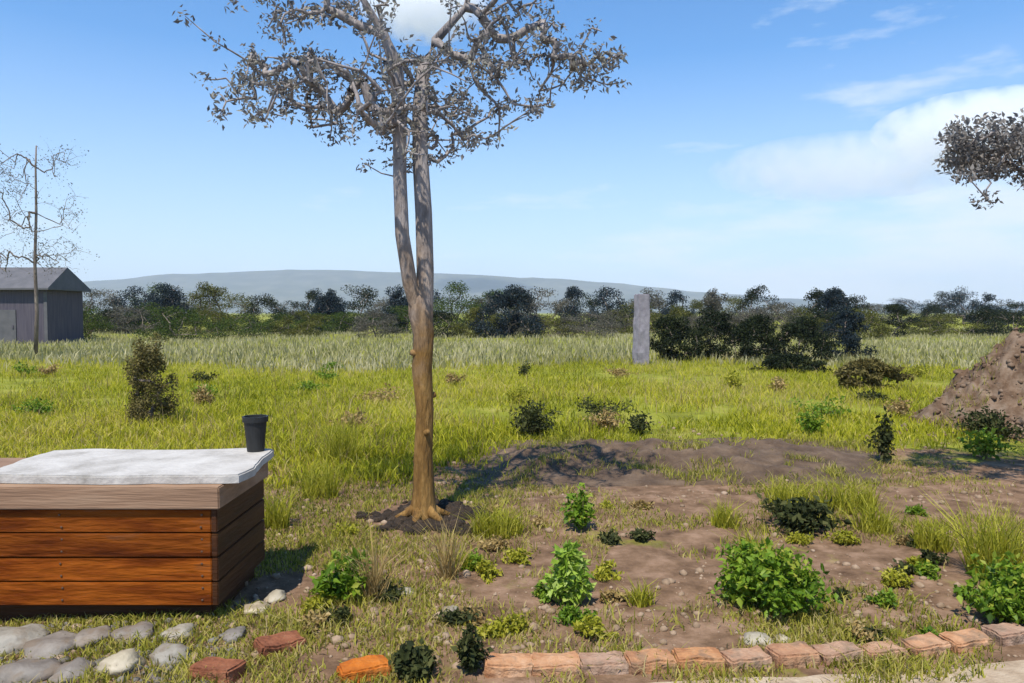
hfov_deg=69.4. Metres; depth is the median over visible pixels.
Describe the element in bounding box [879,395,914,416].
weed
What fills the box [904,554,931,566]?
weed
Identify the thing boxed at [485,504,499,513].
weed
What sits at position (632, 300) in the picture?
tree
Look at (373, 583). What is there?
grass tuft
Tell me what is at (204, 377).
weed
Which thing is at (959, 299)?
tree
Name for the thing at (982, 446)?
plant
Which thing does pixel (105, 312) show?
shrub
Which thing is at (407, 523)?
mulch
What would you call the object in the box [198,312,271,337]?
shrub
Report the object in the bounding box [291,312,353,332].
shrub
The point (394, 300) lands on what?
tree
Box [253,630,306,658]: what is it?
brick
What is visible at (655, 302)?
tree
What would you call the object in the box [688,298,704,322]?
tree
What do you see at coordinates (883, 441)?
plant
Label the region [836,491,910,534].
grass tuft
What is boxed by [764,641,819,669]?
brick
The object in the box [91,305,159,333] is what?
shrub
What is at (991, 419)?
plant
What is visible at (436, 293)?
tree
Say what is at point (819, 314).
shrub
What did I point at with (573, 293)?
tree
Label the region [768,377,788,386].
weed
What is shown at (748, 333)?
shrub
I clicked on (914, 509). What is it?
weed
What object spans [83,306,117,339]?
shrub
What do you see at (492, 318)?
shrub
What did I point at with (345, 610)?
weed
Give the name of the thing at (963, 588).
weed
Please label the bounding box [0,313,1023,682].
ground
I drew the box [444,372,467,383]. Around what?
weed
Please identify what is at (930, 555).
weed
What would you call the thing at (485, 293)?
tree
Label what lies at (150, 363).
shrub
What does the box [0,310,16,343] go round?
door
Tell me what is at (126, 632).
stone
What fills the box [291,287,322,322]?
tree
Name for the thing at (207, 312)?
shrub
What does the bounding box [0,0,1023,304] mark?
sky
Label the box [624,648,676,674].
brick
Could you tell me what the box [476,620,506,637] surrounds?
weed
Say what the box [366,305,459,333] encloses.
shrub
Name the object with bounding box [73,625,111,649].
stone
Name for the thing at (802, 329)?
shrub
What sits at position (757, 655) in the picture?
brick
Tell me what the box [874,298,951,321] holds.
tree
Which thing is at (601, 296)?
tree
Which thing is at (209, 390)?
weed
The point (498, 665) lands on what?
brick
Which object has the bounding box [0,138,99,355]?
tree
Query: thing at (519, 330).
shrub
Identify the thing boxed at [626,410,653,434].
plant
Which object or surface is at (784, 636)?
stone
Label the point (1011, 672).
path
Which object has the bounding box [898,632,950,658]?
brick
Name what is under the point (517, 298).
tree
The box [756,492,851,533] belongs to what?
plant
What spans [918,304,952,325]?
tree
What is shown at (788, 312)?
tree
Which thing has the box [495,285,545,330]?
tree
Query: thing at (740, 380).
weed
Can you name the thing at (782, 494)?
grass tuft
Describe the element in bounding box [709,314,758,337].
shrub
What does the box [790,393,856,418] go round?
weed
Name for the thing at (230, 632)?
stone
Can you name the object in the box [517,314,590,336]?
shrub
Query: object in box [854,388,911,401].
weed
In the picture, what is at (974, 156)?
tree
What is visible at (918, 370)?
weed
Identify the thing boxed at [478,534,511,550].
weed
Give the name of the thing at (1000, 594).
plant
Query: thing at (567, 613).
weed
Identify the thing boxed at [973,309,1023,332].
shrub
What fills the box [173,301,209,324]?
tree
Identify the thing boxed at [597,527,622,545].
weed
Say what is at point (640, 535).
weed
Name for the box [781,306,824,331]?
shrub
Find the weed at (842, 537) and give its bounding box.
[825,528,861,545]
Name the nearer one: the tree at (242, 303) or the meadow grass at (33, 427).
the meadow grass at (33, 427)
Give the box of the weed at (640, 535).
[626,528,655,541]
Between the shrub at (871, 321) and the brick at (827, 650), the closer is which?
the brick at (827, 650)
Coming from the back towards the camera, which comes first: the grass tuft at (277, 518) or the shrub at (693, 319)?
the shrub at (693, 319)
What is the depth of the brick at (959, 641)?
3.53 m
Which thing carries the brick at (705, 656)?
on the ground at (650, 559)
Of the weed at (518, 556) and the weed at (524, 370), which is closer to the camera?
the weed at (518, 556)
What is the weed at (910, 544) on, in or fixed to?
on the ground at (650, 559)
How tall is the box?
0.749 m
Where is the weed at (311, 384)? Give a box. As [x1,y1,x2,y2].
[291,380,332,391]
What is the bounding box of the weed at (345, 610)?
[322,605,350,624]
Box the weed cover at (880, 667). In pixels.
[0,427,1023,682]
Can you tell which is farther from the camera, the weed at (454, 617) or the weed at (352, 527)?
the weed at (352, 527)
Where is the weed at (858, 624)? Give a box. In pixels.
[841,618,885,641]
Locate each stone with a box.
[0,623,50,654]
[0,658,61,682]
[22,630,76,658]
[48,657,96,682]
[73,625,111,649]
[96,648,145,677]
[110,621,154,644]
[146,643,191,666]
[160,623,194,640]
[222,626,246,643]
[241,601,270,614]
[264,589,285,603]
[399,587,413,596]
[442,605,456,611]
[743,631,772,646]
[773,633,789,642]
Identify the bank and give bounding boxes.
[466,437,881,486]
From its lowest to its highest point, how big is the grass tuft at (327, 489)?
0.390 m
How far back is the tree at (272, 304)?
62.05 m
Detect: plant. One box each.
[309,546,371,602]
[388,637,441,682]
[450,611,494,673]
[507,398,563,438]
[539,539,596,605]
[559,482,595,529]
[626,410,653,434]
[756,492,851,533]
[796,410,828,434]
[862,405,896,461]
[945,406,1023,439]
[953,550,1023,624]
[957,425,1017,460]
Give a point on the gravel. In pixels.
(62, 661)
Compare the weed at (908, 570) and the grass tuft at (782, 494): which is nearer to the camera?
the weed at (908, 570)
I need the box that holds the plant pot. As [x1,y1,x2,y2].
[242,414,267,451]
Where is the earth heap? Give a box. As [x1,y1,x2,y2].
[907,330,1023,437]
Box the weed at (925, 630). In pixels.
[918,625,948,636]
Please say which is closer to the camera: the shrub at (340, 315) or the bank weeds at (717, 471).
the bank weeds at (717, 471)
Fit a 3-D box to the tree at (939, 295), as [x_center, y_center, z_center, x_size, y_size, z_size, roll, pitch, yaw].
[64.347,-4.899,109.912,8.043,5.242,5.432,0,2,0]
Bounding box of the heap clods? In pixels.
[865,327,1023,442]
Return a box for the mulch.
[355,498,501,535]
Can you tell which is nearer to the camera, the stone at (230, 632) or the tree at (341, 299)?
the stone at (230, 632)
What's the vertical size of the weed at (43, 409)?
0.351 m
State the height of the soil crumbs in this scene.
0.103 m
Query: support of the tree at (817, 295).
on the ground at (650, 559)
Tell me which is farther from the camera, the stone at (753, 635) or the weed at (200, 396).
the weed at (200, 396)
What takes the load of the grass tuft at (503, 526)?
on the ground at (650, 559)
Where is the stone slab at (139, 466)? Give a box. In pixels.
[0,448,273,484]
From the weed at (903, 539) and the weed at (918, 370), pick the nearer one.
the weed at (903, 539)
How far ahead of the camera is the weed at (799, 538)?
5.12 m
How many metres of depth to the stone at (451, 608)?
3.94 m
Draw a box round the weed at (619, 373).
[605,367,636,377]
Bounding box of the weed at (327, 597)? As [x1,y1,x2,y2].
[306,590,341,608]
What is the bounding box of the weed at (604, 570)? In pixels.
[588,559,623,581]
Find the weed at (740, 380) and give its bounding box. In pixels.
[719,370,750,383]
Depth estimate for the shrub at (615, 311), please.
57.59 m
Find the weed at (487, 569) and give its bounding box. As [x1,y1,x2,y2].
[472,558,502,583]
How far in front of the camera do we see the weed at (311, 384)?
14.84 m
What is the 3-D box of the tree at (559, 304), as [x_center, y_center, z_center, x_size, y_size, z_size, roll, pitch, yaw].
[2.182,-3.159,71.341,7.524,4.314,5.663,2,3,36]
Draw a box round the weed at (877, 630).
[863,625,886,642]
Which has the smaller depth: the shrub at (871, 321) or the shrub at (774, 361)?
the shrub at (774, 361)
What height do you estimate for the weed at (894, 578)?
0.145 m
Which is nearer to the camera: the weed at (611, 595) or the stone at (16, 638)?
the stone at (16, 638)
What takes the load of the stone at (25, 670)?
on the ground at (650, 559)
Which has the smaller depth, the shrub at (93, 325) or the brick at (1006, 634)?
the brick at (1006, 634)
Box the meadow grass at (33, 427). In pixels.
[0,350,1001,488]
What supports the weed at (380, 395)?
on the ground at (650, 559)
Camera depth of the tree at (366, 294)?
71.89 m
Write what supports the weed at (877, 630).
on the ground at (650, 559)
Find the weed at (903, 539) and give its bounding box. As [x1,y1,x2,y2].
[891,534,912,545]
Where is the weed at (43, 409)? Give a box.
[4,396,58,414]
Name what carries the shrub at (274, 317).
on the ground at (650, 559)
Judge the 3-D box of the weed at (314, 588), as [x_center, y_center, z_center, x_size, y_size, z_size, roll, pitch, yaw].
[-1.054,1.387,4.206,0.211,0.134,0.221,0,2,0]
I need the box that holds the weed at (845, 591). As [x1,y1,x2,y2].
[831,586,851,601]
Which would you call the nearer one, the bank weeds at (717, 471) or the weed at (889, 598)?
the weed at (889, 598)
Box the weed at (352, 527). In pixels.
[331,521,360,536]
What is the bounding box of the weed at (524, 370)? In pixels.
[518,360,531,375]
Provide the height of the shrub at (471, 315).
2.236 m
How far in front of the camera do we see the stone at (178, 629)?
3.59 m
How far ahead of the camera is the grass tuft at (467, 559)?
4.60 m
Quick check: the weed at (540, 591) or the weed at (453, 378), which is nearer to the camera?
the weed at (540, 591)
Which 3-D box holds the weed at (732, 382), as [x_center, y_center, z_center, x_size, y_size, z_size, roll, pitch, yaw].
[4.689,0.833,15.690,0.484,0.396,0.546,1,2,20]
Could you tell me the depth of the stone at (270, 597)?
4.07 m
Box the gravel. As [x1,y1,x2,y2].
[0,618,235,682]
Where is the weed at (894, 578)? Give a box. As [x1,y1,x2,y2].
[878,564,915,587]
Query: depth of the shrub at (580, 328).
46.19 m
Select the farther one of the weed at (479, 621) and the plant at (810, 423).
the plant at (810, 423)
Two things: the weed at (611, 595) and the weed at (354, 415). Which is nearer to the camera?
the weed at (611, 595)
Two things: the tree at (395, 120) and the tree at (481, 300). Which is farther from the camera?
the tree at (481, 300)
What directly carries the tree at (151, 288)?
on the ground at (650, 559)
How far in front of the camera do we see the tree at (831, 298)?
55.54 m
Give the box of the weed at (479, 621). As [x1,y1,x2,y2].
[456,604,486,626]
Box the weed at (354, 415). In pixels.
[328,406,377,429]
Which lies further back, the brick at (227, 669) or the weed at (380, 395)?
the weed at (380, 395)
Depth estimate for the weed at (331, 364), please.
20.48 m
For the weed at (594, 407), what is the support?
on the ground at (650, 559)
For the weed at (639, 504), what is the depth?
6.08 m
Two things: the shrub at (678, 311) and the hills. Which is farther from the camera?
the hills
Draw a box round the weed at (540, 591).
[531,581,552,603]
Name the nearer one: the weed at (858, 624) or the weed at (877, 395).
the weed at (858, 624)
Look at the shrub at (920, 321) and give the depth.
56.53 m
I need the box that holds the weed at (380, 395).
[355,382,404,402]
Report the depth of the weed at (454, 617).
3.81 m
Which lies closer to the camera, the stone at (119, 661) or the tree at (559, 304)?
the stone at (119, 661)
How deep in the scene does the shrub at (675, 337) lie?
24.30 m
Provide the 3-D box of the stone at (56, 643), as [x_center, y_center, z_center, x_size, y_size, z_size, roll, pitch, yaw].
[-2.174,1.458,3.504,0.261,0.109,0.269,0,2,0]
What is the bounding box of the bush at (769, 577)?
[706,536,843,619]
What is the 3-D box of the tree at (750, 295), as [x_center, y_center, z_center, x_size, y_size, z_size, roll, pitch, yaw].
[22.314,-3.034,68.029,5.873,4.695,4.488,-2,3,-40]
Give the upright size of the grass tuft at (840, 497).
0.280 m
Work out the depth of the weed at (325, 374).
17.00 m
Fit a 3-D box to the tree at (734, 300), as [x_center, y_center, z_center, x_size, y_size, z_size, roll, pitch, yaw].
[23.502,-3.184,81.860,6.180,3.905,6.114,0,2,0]
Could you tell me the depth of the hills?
2954.38 m
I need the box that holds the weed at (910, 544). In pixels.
[905,533,917,547]
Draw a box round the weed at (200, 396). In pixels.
[191,383,215,404]
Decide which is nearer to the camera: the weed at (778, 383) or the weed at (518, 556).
the weed at (518, 556)
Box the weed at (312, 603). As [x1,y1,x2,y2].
[300,595,323,613]
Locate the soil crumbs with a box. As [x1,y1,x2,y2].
[0,419,1022,668]
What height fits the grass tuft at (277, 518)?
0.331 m
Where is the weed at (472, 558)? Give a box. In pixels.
[460,547,489,570]
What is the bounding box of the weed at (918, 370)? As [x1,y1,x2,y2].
[901,363,930,376]
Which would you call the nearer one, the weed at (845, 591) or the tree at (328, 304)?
the weed at (845, 591)
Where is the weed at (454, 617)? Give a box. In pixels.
[434,606,480,626]
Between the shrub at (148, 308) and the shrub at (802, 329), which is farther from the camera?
the shrub at (148, 308)
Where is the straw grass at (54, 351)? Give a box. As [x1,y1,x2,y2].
[0,325,1023,373]
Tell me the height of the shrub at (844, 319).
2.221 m
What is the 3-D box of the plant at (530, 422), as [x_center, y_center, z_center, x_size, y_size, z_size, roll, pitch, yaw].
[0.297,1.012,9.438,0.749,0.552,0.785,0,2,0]
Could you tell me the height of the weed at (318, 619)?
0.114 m
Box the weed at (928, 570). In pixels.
[909,560,941,580]
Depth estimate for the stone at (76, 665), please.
3.21 m
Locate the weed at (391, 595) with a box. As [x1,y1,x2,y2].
[371,574,404,603]
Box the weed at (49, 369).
[36,363,61,375]
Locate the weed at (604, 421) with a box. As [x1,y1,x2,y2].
[582,407,623,429]
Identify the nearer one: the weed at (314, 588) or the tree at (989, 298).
the weed at (314, 588)
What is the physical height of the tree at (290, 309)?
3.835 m
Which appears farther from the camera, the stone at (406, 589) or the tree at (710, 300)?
the tree at (710, 300)
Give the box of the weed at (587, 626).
[572,611,623,641]
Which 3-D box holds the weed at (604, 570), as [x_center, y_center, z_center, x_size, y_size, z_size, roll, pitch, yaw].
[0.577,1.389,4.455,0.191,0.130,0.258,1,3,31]
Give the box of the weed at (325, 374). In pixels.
[313,366,337,380]
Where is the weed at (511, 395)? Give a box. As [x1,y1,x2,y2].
[500,384,533,403]
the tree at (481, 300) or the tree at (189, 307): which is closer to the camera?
the tree at (481, 300)
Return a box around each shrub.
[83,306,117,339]
[83,308,141,333]
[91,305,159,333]
[112,302,197,332]
[122,331,179,422]
[130,305,217,340]
[180,307,241,333]
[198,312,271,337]
[253,312,301,333]
[270,309,328,336]
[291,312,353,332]
[320,311,362,333]
[350,310,406,336]
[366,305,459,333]
[410,310,470,336]
[450,306,507,337]
[482,313,514,331]
[494,312,541,333]
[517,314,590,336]
[542,310,628,337]
[587,309,633,333]
[604,302,676,333]
[649,314,706,360]
[652,304,697,328]
[665,315,708,329]
[685,307,740,359]
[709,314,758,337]
[731,304,805,331]
[732,313,786,359]
[744,352,833,373]
[756,315,841,362]
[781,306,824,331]
[784,307,854,337]
[812,305,878,356]
[818,307,894,339]
[831,354,914,390]
[875,302,920,336]
[892,316,950,333]
[898,314,991,336]
[960,306,1017,335]
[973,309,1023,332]
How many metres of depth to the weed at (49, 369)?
18.48 m
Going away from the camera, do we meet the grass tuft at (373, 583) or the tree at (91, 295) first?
the grass tuft at (373, 583)
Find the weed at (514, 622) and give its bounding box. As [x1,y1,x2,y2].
[487,609,532,636]
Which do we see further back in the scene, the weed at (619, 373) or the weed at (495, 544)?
the weed at (619, 373)
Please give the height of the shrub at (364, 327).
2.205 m
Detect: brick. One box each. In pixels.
[188,656,246,682]
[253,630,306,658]
[336,655,390,682]
[483,653,533,677]
[530,651,579,676]
[578,650,628,675]
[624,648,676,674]
[671,647,725,671]
[720,645,772,671]
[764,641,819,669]
[810,641,863,666]
[856,640,907,660]
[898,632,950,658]
[938,628,993,653]
[980,622,1023,646]
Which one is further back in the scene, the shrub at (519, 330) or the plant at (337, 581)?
the shrub at (519, 330)
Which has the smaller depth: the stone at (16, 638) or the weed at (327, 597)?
the stone at (16, 638)
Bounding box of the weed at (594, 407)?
[575,396,634,418]
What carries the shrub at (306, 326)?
on the ground at (650, 559)
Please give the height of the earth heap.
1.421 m
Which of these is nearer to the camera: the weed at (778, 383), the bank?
the bank
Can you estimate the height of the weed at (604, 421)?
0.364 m
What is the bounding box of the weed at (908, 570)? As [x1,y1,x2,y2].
[890,558,915,576]
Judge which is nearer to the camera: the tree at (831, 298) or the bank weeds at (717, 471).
the bank weeds at (717, 471)
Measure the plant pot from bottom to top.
0.210 m
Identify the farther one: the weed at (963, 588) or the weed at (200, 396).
the weed at (200, 396)
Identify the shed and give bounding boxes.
[0,267,91,343]
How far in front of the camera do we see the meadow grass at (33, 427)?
11.61 m
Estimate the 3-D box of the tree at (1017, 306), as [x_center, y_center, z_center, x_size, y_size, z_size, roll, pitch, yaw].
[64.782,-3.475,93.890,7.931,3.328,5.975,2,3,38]
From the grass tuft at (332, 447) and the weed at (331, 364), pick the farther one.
the weed at (331, 364)
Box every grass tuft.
[263,480,311,529]
[273,450,368,499]
[287,399,397,462]
[301,510,418,602]
[396,507,500,580]
[428,539,486,571]
[453,496,532,539]
[612,574,661,607]
[700,493,755,529]
[712,522,789,558]
[754,475,829,503]
[795,471,907,513]
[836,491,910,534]
[888,510,977,552]
[912,487,1023,579]
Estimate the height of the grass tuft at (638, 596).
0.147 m
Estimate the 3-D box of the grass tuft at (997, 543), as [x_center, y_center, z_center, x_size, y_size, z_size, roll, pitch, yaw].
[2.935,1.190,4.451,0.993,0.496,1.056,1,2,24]
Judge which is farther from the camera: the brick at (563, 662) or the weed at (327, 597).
the weed at (327, 597)
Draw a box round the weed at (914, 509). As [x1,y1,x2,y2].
[904,504,930,516]
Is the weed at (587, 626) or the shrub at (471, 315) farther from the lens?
the shrub at (471, 315)
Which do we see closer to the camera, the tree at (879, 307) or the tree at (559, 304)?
the tree at (559, 304)
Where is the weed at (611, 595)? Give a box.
[599,586,631,604]
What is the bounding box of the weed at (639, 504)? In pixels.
[629,499,654,509]
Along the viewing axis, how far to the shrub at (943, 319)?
50.49 m
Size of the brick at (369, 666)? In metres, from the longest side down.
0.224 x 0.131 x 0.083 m
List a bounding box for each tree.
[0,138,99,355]
[83,287,133,325]
[95,285,155,330]
[117,282,182,323]
[139,282,199,331]
[172,0,631,521]
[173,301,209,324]
[184,281,228,330]
[188,292,266,324]
[240,293,290,331]
[271,300,310,323]
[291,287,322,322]
[303,295,365,328]
[305,288,349,330]
[340,284,389,328]
[363,295,390,325]
[377,284,409,332]
[402,289,451,327]
[433,280,487,329]
[467,284,545,337]
[473,289,519,324]
[474,294,496,321]
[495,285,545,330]
[497,286,574,329]
[554,286,598,326]
[565,293,605,326]
[571,285,633,329]
[618,299,655,323]
[630,287,672,326]
[658,290,695,327]
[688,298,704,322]
[700,296,749,322]
[701,288,732,323]
[728,284,781,326]
[755,301,806,328]
[799,287,834,329]
[814,286,852,333]
[841,293,879,322]
[861,303,911,324]
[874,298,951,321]
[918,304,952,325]
[919,291,966,322]
[932,107,1023,209]
[936,285,982,323]
[965,292,1009,325]
[986,299,1017,323]
[1000,301,1023,324]
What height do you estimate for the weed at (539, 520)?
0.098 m
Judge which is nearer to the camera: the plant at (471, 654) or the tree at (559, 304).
the plant at (471, 654)
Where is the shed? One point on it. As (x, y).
(60, 298)
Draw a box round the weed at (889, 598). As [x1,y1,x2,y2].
[863,588,898,608]
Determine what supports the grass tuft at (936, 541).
on the ground at (650, 559)
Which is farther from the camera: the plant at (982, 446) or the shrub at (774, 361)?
the shrub at (774, 361)
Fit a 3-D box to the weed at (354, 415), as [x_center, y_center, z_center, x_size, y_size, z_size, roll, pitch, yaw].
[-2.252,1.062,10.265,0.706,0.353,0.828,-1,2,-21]
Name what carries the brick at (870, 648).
on the ground at (650, 559)
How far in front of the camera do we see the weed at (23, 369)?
18.55 m
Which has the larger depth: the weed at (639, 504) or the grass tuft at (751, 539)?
the weed at (639, 504)
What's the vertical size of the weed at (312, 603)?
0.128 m
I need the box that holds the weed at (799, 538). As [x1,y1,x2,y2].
[784,531,816,545]
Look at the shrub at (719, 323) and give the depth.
25.13 m
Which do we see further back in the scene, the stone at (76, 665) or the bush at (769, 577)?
the bush at (769, 577)
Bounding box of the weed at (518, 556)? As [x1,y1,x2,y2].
[501,546,533,564]
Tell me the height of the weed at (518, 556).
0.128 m
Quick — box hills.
[83,269,1021,312]
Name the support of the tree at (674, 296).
on the ground at (650, 559)
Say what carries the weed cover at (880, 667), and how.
on the ground at (650, 559)
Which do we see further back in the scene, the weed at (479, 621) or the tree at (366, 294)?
the tree at (366, 294)
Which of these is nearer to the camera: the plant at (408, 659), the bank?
the plant at (408, 659)
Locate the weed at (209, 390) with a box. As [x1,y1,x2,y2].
[187,382,217,394]
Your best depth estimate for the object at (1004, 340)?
10.37 m
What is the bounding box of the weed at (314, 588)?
[305,575,328,594]
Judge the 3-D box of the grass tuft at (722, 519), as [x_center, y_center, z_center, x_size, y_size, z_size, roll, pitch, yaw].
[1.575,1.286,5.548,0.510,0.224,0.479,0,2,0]
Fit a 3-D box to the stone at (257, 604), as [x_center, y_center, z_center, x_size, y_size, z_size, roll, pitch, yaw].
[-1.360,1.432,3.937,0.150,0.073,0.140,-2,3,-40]
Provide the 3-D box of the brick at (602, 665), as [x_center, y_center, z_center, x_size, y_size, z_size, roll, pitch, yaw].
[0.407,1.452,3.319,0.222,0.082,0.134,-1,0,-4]
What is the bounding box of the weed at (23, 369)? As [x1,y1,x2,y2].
[11,361,40,375]
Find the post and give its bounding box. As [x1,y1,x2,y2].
[632,294,649,364]
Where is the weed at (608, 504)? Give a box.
[599,499,614,508]
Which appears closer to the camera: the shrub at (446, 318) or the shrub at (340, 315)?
the shrub at (446, 318)
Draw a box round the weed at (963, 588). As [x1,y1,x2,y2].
[953,584,979,602]
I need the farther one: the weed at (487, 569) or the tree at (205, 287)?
the tree at (205, 287)
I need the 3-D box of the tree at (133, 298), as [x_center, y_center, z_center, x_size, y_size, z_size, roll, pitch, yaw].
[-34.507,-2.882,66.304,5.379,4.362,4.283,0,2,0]
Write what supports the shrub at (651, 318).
on the ground at (650, 559)
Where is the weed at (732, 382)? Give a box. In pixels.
[720,372,743,387]
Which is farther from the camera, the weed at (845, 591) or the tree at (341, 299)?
the tree at (341, 299)
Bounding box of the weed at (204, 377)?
[187,369,219,381]
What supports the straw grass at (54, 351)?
on the ground at (650, 559)
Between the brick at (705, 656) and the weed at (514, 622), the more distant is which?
the weed at (514, 622)
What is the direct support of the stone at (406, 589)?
on the ground at (650, 559)
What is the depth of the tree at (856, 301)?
68.05 m
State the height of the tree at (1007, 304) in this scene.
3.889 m
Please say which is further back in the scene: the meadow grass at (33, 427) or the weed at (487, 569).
the meadow grass at (33, 427)
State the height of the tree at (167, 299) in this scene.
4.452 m
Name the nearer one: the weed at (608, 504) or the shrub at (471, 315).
the weed at (608, 504)
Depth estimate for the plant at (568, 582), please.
4.04 m
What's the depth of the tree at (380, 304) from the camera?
81.30 m
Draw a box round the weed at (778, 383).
[768,376,786,391]
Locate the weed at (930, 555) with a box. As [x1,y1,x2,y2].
[919,549,949,565]
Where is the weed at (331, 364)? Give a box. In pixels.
[322,361,345,368]
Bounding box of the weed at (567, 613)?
[552,603,597,627]
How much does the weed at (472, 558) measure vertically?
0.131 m
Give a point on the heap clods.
(1009, 364)
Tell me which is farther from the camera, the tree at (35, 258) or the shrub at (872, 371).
the tree at (35, 258)
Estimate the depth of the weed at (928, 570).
4.45 m
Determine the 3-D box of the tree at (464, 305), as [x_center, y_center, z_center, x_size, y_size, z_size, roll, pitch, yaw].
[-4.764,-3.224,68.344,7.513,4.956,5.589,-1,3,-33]
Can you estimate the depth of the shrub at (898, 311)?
48.41 m
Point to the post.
(641, 336)
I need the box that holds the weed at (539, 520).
[532,516,548,526]
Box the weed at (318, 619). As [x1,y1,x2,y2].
[296,609,336,633]
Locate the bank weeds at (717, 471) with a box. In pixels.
[468,426,880,485]
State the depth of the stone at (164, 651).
3.38 m
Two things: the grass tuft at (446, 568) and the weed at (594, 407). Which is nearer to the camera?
the grass tuft at (446, 568)
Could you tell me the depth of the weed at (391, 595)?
4.08 m
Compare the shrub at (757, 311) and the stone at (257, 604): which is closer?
the stone at (257, 604)
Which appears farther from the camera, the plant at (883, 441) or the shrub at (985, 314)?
the shrub at (985, 314)
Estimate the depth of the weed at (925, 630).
3.66 m
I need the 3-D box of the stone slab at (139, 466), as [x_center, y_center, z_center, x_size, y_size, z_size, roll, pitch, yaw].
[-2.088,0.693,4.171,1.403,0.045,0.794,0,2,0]
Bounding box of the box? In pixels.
[0,458,267,622]
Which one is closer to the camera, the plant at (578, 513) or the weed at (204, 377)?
the plant at (578, 513)
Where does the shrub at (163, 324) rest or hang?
on the ground at (650, 559)
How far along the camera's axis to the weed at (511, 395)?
13.03 m
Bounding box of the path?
[653,660,1023,682]
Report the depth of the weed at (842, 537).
5.12 m

